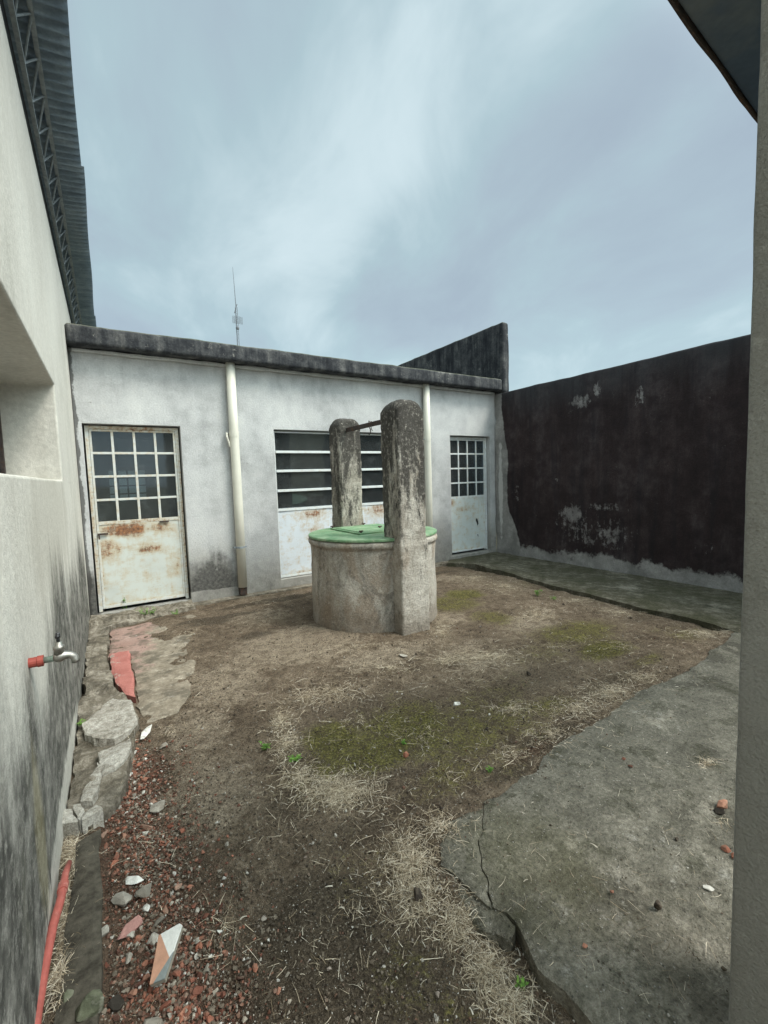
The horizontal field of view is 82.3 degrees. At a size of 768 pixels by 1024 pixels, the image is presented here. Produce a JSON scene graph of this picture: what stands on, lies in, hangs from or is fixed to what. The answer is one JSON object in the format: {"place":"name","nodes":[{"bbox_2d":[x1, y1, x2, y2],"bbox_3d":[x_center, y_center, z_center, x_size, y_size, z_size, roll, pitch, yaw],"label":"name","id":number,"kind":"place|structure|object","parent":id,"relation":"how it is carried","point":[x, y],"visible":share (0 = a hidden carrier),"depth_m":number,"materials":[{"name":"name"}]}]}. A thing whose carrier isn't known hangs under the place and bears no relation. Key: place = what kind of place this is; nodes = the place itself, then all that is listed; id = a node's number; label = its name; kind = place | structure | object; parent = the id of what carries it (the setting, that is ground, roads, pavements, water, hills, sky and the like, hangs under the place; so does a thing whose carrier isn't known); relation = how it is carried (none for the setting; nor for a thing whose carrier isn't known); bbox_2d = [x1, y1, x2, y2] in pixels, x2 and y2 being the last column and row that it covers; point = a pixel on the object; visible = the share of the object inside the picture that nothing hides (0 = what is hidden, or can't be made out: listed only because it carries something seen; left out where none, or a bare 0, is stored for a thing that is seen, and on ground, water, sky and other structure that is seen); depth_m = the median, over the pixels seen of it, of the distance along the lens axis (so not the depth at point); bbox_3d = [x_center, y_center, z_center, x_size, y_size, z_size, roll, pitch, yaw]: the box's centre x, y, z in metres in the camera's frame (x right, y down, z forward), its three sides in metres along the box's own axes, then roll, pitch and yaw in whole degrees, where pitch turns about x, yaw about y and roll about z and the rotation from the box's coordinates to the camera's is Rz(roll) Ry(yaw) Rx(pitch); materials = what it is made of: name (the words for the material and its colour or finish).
{"place":"outdoors","nodes":[
{"label":"outdoors","id":0,"kind":"place"},
{"bbox_2d":[108,615,195,722],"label":"red path","id":1,"kind":"structure","parent":0,"point":[162,692],"depth_m":3.57,"materials":[{"name":"paint"}]},
{"bbox_2d":[41,566,736,1023],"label":"soil","id":2,"kind":"structure","parent":0,"point":[293,624],"depth_m":2.35,"materials":[{"name":"brown soil"}]},
{"bbox_2d":[35,860,71,1023],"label":"plastic pipe","id":3,"kind":"object","parent":2,"relation":"on","point":[62,888],"visible":0.92,"depth_m":1.40,"materials":[{"name":"red plastic"}]},
{"bbox_2d":[62,989,73,1002],"bbox_3d":[-0.915,1.408,1.275,0.039,0.033,0.029,2,6,41],"label":"stone","id":4,"kind":"object","parent":2,"relation":"on","point":[67,994],"visible":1,"depth_m":1.27,"materials":[{"name":"grey stone"}]},
{"bbox_2d":[62,809,78,837],"bbox_3d":[-1.374,1.371,1.918,0.076,0.107,0.141,-5,5,-32],"label":"concrete chunk","id":5,"kind":"object","parent":2,"relation":"on","point":[70,822],"visible":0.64,"depth_m":1.88,"materials":[{"name":"grey concrete"}]},
{"bbox_2d":[54,829,102,1023],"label":"edging","id":6,"kind":"object","parent":2,"relation":"on","point":[84,918],"visible":0.85,"depth_m":1.45,"materials":[{"name":"concrete"}]},
{"bbox_2d":[75,989,104,1021],"bbox_3d":[-0.833,1.400,1.245,0.072,0.059,0.067,-5,5,-32],"label":"stone","id":7,"kind":"object","parent":6,"relation":"on","point":[91,1004],"visible":1,"depth_m":1.23,"materials":[{"name":"stone"}]},
{"bbox_2d":[73,804,84,833],"bbox_3d":[-1.345,1.364,1.940,0.048,0.106,0.133,-5,5,-32],"label":"concrete chunk","id":8,"kind":"object","parent":2,"relation":"on","point":[78,811],"visible":0.67,"depth_m":1.93,"materials":[{"name":"grey concrete"}]},
{"bbox_2d":[80,762,101,808],"bbox_3d":[-1.411,1.345,2.131,0.088,0.106,0.326,-5,5,-32],"label":"concrete chunk","id":9,"kind":"object","parent":2,"relation":"on","point":[90,793],"visible":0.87,"depth_m":2.06,"materials":[{"name":"grey concrete"}]},
{"bbox_2d":[82,804,103,833],"bbox_3d":[-1.289,1.363,1.946,0.080,0.104,0.087,-5,5,-32],"label":"concrete chunk","id":10,"kind":"object","parent":2,"relation":"on","point":[93,815],"visible":0.91,"depth_m":1.93,"materials":[{"name":"grey concrete"}]},
{"bbox_2d":[102,925,108,936],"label":"stone","id":11,"kind":"object","parent":2,"relation":"on","point":[105,929],"visible":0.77,"depth_m":1.48,"materials":[{"name":"grey stone"}]},
{"bbox_2d":[108,994,124,1011],"bbox_3d":[-0.785,1.446,1.292,0.038,0.028,0.034,0,5,25],"label":"stone","id":12,"kind":"object","parent":2,"relation":"on","point":[116,1002],"visible":1,"depth_m":1.29,"materials":[{"name":"grey stone"}]},
{"bbox_2d":[111,891,131,906],"bbox_3d":[-0.955,1.414,1.603,0.092,0.039,0.043,0,5,21],"label":"stone","id":13,"kind":"object","parent":2,"relation":"on","point":[122,898],"visible":1,"depth_m":1.59,"materials":[{"name":"grey stone"}]},
{"bbox_2d":[109,650,135,702],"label":"red kerb","id":14,"kind":"structure","parent":2,"relation":"on","point":[122,672],"depth_m":3.39,"materials":[{"name":"paint"}]},
{"bbox_2d":[126,952,132,963],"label":"rubble stone","id":15,"kind":"object","parent":2,"relation":"on","point":[128,956],"visible":1,"depth_m":1.41,"materials":[{"name":"grey stone"}]},
{"bbox_2d":[117,915,142,939],"bbox_3d":[-0.869,1.428,1.502,0.036,0.025,0.085,1,5,32],"label":"plaster shard","id":16,"kind":"object","parent":2,"relation":"on","point":[134,924],"visible":1,"depth_m":1.50,"materials":[{"name":"pink paint"}]},
{"bbox_2d":[127,931,134,937],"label":"rubble stone","id":17,"kind":"object","parent":2,"relation":"on","point":[131,934],"visible":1,"depth_m":1.48,"materials":[{"name":"grey stone"}]},
{"bbox_2d":[67,599,195,831],"bbox_3d":[-1.883,1.268,3.647,1.082,0.219,3.619,-5,5,-32],"label":"concrete border","id":18,"kind":"object","parent":2,"relation":"on","point":[99,690],"visible":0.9,"depth_m":3.01,"materials":[{"name":"grey concrete"}]},
{"bbox_2d":[82,698,137,746],"bbox_3d":[-1.691,1.305,2.714,0.289,0.117,0.551,-5,5,-32],"label":"concrete chunk","id":19,"kind":"object","parent":18,"relation":"on","point":[112,722],"visible":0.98,"depth_m":2.63,"materials":[{"name":"grey concrete"}]},
{"bbox_2d":[98,738,131,776],"bbox_3d":[-1.420,1.330,2.324,0.159,0.108,0.312,-5,5,-32],"label":"concrete chunk","id":20,"kind":"object","parent":18,"relation":"on","point":[112,759],"visible":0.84,"depth_m":2.31,"materials":[{"name":"grey concrete"}]},
{"bbox_2d":[136,607,154,614],"bbox_3d":[-2.638,1.108,4.913,0.208,0.096,0.144,-3,5,-10],"label":"weed","id":21,"kind":"object","parent":18,"relation":"on","point":[140,611],"visible":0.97,"depth_m":4.88,"materials":[{"name":"green plant"}]},
{"bbox_2d":[133,935,141,942],"bbox_3d":[-0.826,1.435,1.472,0.021,0.022,0.025,1,6,36],"label":"brick lump","id":22,"kind":"object","parent":2,"relation":"on","point":[138,938],"visible":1,"depth_m":1.47,"materials":[{"name":"brick"}]},
{"bbox_2d":[136,947,143,953],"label":"brick lump","id":23,"kind":"object","parent":2,"relation":"on","point":[140,950],"visible":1,"depth_m":1.44,"materials":[{"name":"brown brick"}]},
{"bbox_2d":[135,883,151,897],"bbox_3d":[-0.891,1.404,1.627,0.050,0.047,0.040,-3,5,-10],"label":"stone","id":24,"kind":"object","parent":2,"relation":"on","point":[144,891],"visible":1,"depth_m":1.62,"materials":[{"name":"grey stone"}]},
{"bbox_2d":[141,960,148,966],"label":"brick lump","id":25,"kind":"object","parent":2,"relation":"on","point":[145,963],"visible":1,"depth_m":1.40,"materials":[{"name":"red brick"}]},
{"bbox_2d":[140,724,151,739],"bbox_3d":[-1.441,1.333,2.660,0.043,0.025,0.155,-3,5,-11],"label":"path chunk","id":26,"kind":"object","parent":2,"relation":"on","point":[145,732],"visible":1,"depth_m":2.65,"materials":[{"name":"stone"}]},
{"bbox_2d":[142,904,149,911],"bbox_3d":[-0.852,1.420,1.578,0.038,0.018,0.023,0,5,21],"label":"plaster chip","id":27,"kind":"object","parent":2,"relation":"on","point":[146,908],"visible":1,"depth_m":1.57,"materials":[{"name":"white paint"}]},
{"bbox_2d":[142,973,150,980],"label":"brick lump","id":28,"kind":"object","parent":2,"relation":"on","point":[146,976],"visible":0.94,"depth_m":1.36,"materials":[{"name":"brick"}]},
{"bbox_2d":[142,824,152,830],"bbox_3d":[-1.047,1.396,1.948,0.047,0.028,0.021,22,-6,10],"label":"brick lump","id":29,"kind":"object","parent":2,"relation":"on","point":[146,827],"visible":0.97,"depth_m":1.94,"materials":[{"name":"red brick"}]},
{"bbox_2d":[146,932,158,944],"bbox_3d":[-0.774,1.428,1.472,0.030,0.024,0.035,-2,4,3],"label":"stone","id":30,"kind":"object","parent":2,"relation":"on","point":[152,939],"visible":0.97,"depth_m":1.47,"materials":[{"name":"grey stone"}]},
{"bbox_2d":[143,1016,163,1023],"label":"stone","id":31,"kind":"object","parent":2,"relation":"on","point":[156,1020],"visible":1,"depth_m":1.23,"materials":[{"name":"grey stone"}]},
{"bbox_2d":[150,800,164,813],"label":"stone","id":32,"kind":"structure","parent":2,"relation":"on","point":[157,807],"depth_m":2.04,"materials":[{"name":"grey stone"}]},
{"bbox_2d":[153,916,165,926],"bbox_3d":[-0.781,1.421,1.528,0.045,0.015,0.029,-26,-2,-21],"label":"rubble stone","id":33,"kind":"object","parent":2,"relation":"on","point":[159,919],"visible":1,"depth_m":1.52,"materials":[{"name":"grey stone"}]},
{"bbox_2d":[160,742,167,748],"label":"stone","id":34,"kind":"object","parent":2,"relation":"on","point":[164,744],"visible":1,"depth_m":2.54,"materials":[{"name":"grey stone"}]},
{"bbox_2d":[162,905,167,913],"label":"brick lump","id":35,"kind":"object","parent":2,"relation":"on","point":[165,910],"visible":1,"depth_m":1.56,"materials":[{"name":"brick"}]},
{"bbox_2d":[100,730,313,1023],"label":"brick rubble","id":36,"kind":"object","parent":2,"relation":"on","point":[189,961],"visible":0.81,"depth_m":1.55,"materials":[{"name":"red brick"}]},
{"bbox_2d":[110,860,118,868],"bbox_3d":[-1.087,1.418,1.771,0.020,0.015,0.037,9,19,2],"label":"brick lump","id":37,"kind":"object","parent":36,"relation":"on","point":[114,862],"visible":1,"depth_m":1.77,"materials":[{"name":"brick"}]},
{"bbox_2d":[129,989,137,994],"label":"brick lump","id":38,"kind":"object","parent":36,"relation":"on","point":[133,991],"visible":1,"depth_m":1.32,"materials":[{"name":"brick"}]},
{"bbox_2d":[125,876,143,884],"bbox_3d":[-0.956,1.410,1.683,0.076,0.028,0.041,-2,4,-7],"label":"plaster shard","id":39,"kind":"object","parent":36,"relation":"on","point":[130,880],"visible":1,"depth_m":1.68,"materials":[{"name":"white paint"}]},
{"bbox_2d":[142,993,151,1003],"bbox_3d":[-0.703,1.443,1.303,0.016,0.021,0.027,0,5,17],"label":"brick lump","id":40,"kind":"object","parent":36,"relation":"on","point":[146,998],"visible":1,"depth_m":1.30,"materials":[{"name":"red brick"}]},
{"bbox_2d":[147,985,153,992],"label":"brick lump","id":41,"kind":"object","parent":36,"relation":"on","point":[149,989],"visible":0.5,"depth_m":1.32,"materials":[{"name":"red brick"}]},
{"bbox_2d":[159,1000,170,1011],"bbox_3d":[-0.637,1.437,1.281,0.034,0.021,0.015,-13,24,-21],"label":"brick lump","id":42,"kind":"object","parent":36,"relation":"on","point":[165,1005],"visible":1,"depth_m":1.28,"materials":[{"name":"red brick"}]},
{"bbox_2d":[149,924,183,986],"bbox_3d":[-0.670,1.367,1.359,0.103,0.020,0.122,-19,27,-24],"label":"tile fragment","id":43,"kind":"object","parent":36,"relation":"on","point":[167,944],"visible":1,"depth_m":1.35,"materials":[{"name":"tile"}]},
{"bbox_2d":[171,969,180,976],"bbox_3d":[-0.642,1.430,1.363,0.031,0.017,0.014,-1,5,14],"label":"brick lump","id":44,"kind":"object","parent":36,"relation":"on","point":[176,972],"visible":1,"depth_m":1.36,"materials":[{"name":"brick"}]},
{"bbox_2d":[174,883,181,889],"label":"brick lump","id":45,"kind":"object","parent":36,"relation":"on","point":[177,886],"visible":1,"depth_m":1.65,"materials":[{"name":"brick"}]},
{"bbox_2d":[177,1005,188,1016],"bbox_3d":[-0.576,1.426,1.258,0.018,0.022,0.031,-1,5,11],"label":"brick lump","id":46,"kind":"object","parent":36,"relation":"on","point":[181,1011],"visible":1,"depth_m":1.25,"materials":[{"name":"orange brick"}]},
{"bbox_2d":[192,986,202,995],"bbox_3d":[-0.554,1.425,1.309,0.035,0.015,0.024,21,-12,-33],"label":"brick lump","id":47,"kind":"object","parent":36,"relation":"on","point":[197,990],"visible":1,"depth_m":1.30,"materials":[{"name":"red brick"}]},
{"bbox_2d":[204,963,209,971],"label":"rubble stone","id":48,"kind":"object","parent":2,"relation":"on","point":[206,969],"visible":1,"depth_m":1.37,"materials":[{"name":"grey stone"}]},
{"bbox_2d":[206,1015,213,1022],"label":"brick lump","id":49,"kind":"object","parent":2,"relation":"on","point":[209,1018],"visible":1,"depth_m":1.23,"materials":[{"name":"red brick"}]},
{"bbox_2d":[252,963,257,972],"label":"brick lump","id":50,"kind":"object","parent":2,"relation":"on","point":[255,967],"visible":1,"depth_m":1.34,"materials":[{"name":"brick"}]},
{"bbox_2d":[259,741,269,749],"bbox_3d":[-0.659,1.296,2.438,0.062,0.041,0.079,-4,5,-24],"label":"weed","id":51,"kind":"object","parent":2,"relation":"on","point":[265,746],"visible":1,"depth_m":2.42,"materials":[{"name":"green plant"}]},
{"bbox_2d":[288,753,302,762],"bbox_3d":[-0.467,1.301,2.318,0.078,0.037,0.045,-3,5,-14],"label":"weed","id":52,"kind":"object","parent":2,"relation":"on","point":[295,758],"visible":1,"depth_m":2.32,"materials":[{"name":"green plant"}]},
{"bbox_2d":[193,561,448,605],"bbox_3d":[-0.588,1.077,6.471,4.100,0.185,0.140,-5,5,-32],"label":"apron","id":53,"kind":"object","parent":2,"relation":"on","point":[303,586],"visible":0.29,"depth_m":5.81,"materials":[{"name":"concrete"}]},
{"bbox_2d":[308,399,436,635],"bbox_3d":[-0.124,0.060,4.753,1.388,2.290,1.381,-1,5,12],"label":"water well","id":54,"kind":"object","parent":2,"relation":"on","point":[379,587],"visible":0.88,"depth_m":4.15,"materials":[{"name":"concrete"}]},
{"bbox_2d":[308,523,436,542],"bbox_3d":[-0.122,0.196,4.761,1.376,0.072,1.376,-5,5,-32],"label":"well cover","id":55,"kind":"object","parent":54,"relation":"on","point":[370,533],"visible":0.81,"depth_m":4.48,"materials":[{"name":"green metal"}]},
{"bbox_2d":[43,569,739,1023],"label":"dry straw","id":56,"kind":"object","parent":2,"relation":"on","point":[509,997],"visible":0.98,"depth_m":1.72,"materials":[{"name":"beige plant"}]},
{"bbox_2d":[414,887,424,901],"bbox_3d":[0.124,1.339,1.538,0.036,0.044,0.039,-2,4,-5],"label":"clod","id":57,"kind":"object","parent":56,"relation":"on","point":[418,896],"visible":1,"depth_m":1.53,"materials":[{"name":"brown soil"}]},
{"bbox_2d":[181,644,679,1022],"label":"leaf flakes","id":58,"kind":"object","parent":2,"relation":"on","point":[436,890],"visible":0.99,"depth_m":1.49,"materials":[{"name":"brown plant"}]},
{"bbox_2d":[440,809,490,909],"bbox_3d":[0.374,1.360,1.713,0.341,0.103,0.381,-5,5,-32],"label":"slab corner","id":59,"kind":"object","parent":2,"relation":"on","point":[465,866],"visible":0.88,"depth_m":1.69,"materials":[{"name":"concrete"}]},
{"bbox_2d":[451,875,515,953],"bbox_3d":[0.319,1.398,1.516,0.105,0.123,0.288,-5,5,-32],"label":"slab piece","id":60,"kind":"object","parent":2,"relation":"on","point":[500,929],"visible":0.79,"depth_m":1.44,"materials":[{"name":"concrete"}]},
{"bbox_2d":[485,765,493,772],"bbox_3d":[0.524,1.278,2.180,0.041,0.026,0.038,-2,5,-8],"label":"weed","id":61,"kind":"object","parent":2,"relation":"on","point":[490,768],"visible":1,"depth_m":2.18,"materials":[{"name":"green plant"}]},
{"bbox_2d":[515,975,528,990],"bbox_3d":[0.409,1.396,1.299,0.038,0.032,0.042,1,5,27],"label":"weed","id":62,"kind":"object","parent":2,"relation":"on","point":[521,984],"visible":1,"depth_m":1.30,"materials":[{"name":"green plant"}]},
{"bbox_2d":[479,632,740,1023],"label":"porch slab","id":63,"kind":"structure","parent":2,"relation":"on","point":[564,985],"depth_m":1.66,"materials":[{"name":"concrete"}]},
{"bbox_2d":[654,899,661,909],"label":"pebble","id":64,"kind":"object","parent":63,"relation":"on","point":[657,905],"visible":1,"depth_m":1.44,"materials":[{"name":"brown stone"}]},
{"bbox_2d":[703,885,713,890],"bbox_3d":[1.120,1.297,1.518,0.029,0.011,0.035,-5,5,-32],"label":"mortar flake","id":65,"kind":"object","parent":63,"relation":"on","point":[709,887],"visible":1,"depth_m":1.51,"materials":[{"name":"paint"}]},
{"bbox_2d":[714,807,724,814],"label":"pebble","id":66,"kind":"object","parent":63,"relation":"on","point":[719,811],"visible":1,"depth_m":1.84,"materials":[{"name":"grey stone"}]},
{"bbox_2d":[717,799,727,808],"bbox_3d":[1.450,1.248,1.881,0.067,0.032,0.033,-5,5,-32],"label":"brick piece","id":67,"kind":"object","parent":63,"relation":"on","point":[722,804],"visible":1,"depth_m":1.87,"materials":[{"name":"orange brick"}]},
{"bbox_2d":[721,845,730,852],"bbox_3d":[1.299,1.277,1.669,0.029,0.015,0.030,-3,5,-13],"label":"brick piece","id":68,"kind":"object","parent":63,"relation":"on","point":[724,848],"visible":1,"depth_m":1.67,"materials":[{"name":"brick"}]},
{"bbox_2d":[668,0,767,1023],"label":"porch","id":69,"kind":"object","parent":2,"relation":"on","point":[730,37],"visible":1,"depth_m":1.00,"materials":[{"name":"concrete"}]},
{"bbox_2d":[67,0,756,390],"label":"sky","id":70,"kind":"structure","parent":0,"point":[391,182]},
{"bbox_2d":[448,552,741,632],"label":"path","id":71,"kind":"structure","parent":0,"point":[712,608],"depth_m":5.34,"materials":[{"name":"concrete"}]},
{"label":"ground","id":72,"kind":"structure","parent":0,"visible":0},
{"bbox_2d":[0,0,95,1023],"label":"plastered building","id":73,"kind":"structure","parent":72,"relation":"on","point":[46,289],"depth_m":2.21,"materials":[{"name":"beige paint"}]},
{"bbox_2d":[0,415,5,473],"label":"window","id":74,"kind":"structure","parent":73,"relation":"in","point":[2,458],"depth_m":2.86,"materials":[{"name":"metal"}]},
{"bbox_2d":[28,632,80,667],"bbox_3d":[-1.125,0.467,1.484,0.161,0.114,0.039,-5,5,-32],"label":"water tap","id":75,"kind":"object","parent":73,"relation":"attached to","point":[60,654],"visible":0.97,"depth_m":1.48,"materials":[{"name":"silver metal"}]},
{"bbox_2d":[232,275,242,345],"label":"radio mast","id":76,"kind":"object","parent":72,"relation":"on","point":[237,326],"visible":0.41,"depth_m":57.20,"materials":[{"name":"metal"}]},
{"bbox_2d":[64,322,508,614],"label":"outbuilding","id":77,"kind":"structure","parent":72,"relation":"on","point":[209,469],"depth_m":5.81,"materials":[{"name":"paint"}]},
{"bbox_2d":[84,425,188,611],"bbox_3d":[-2.864,0.062,5.158,0.940,2.095,0.083,-5,5,-32],"label":"door","id":78,"kind":"structure","parent":77,"relation":"in","point":[140,560],"depth_m":5.17,"materials":[{"name":"white paint"}]},
{"bbox_2d":[274,431,383,577],"bbox_3d":[-0.646,-0.156,6.548,1.970,2.015,0.062,-5,5,-32],"label":"door","id":79,"kind":"structure","parent":77,"relation":"in","point":[294,524],"depth_m":6.24,"materials":[{"name":"white paint"}]},
{"bbox_2d":[450,437,487,552],"bbox_3d":[1.501,-0.302,7.906,0.913,2.060,0.050,-5,5,-32],"label":"door","id":80,"kind":"structure","parent":77,"relation":"in","point":[469,512],"depth_m":7.95,"materials":[{"name":"white paint"}]},
{"bbox_2d":[495,334,750,592],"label":"boundary wall","id":81,"kind":"structure","parent":72,"relation":"on","point":[636,468],"depth_m":5.94,"materials":[{"name":"paint"}]}
]}

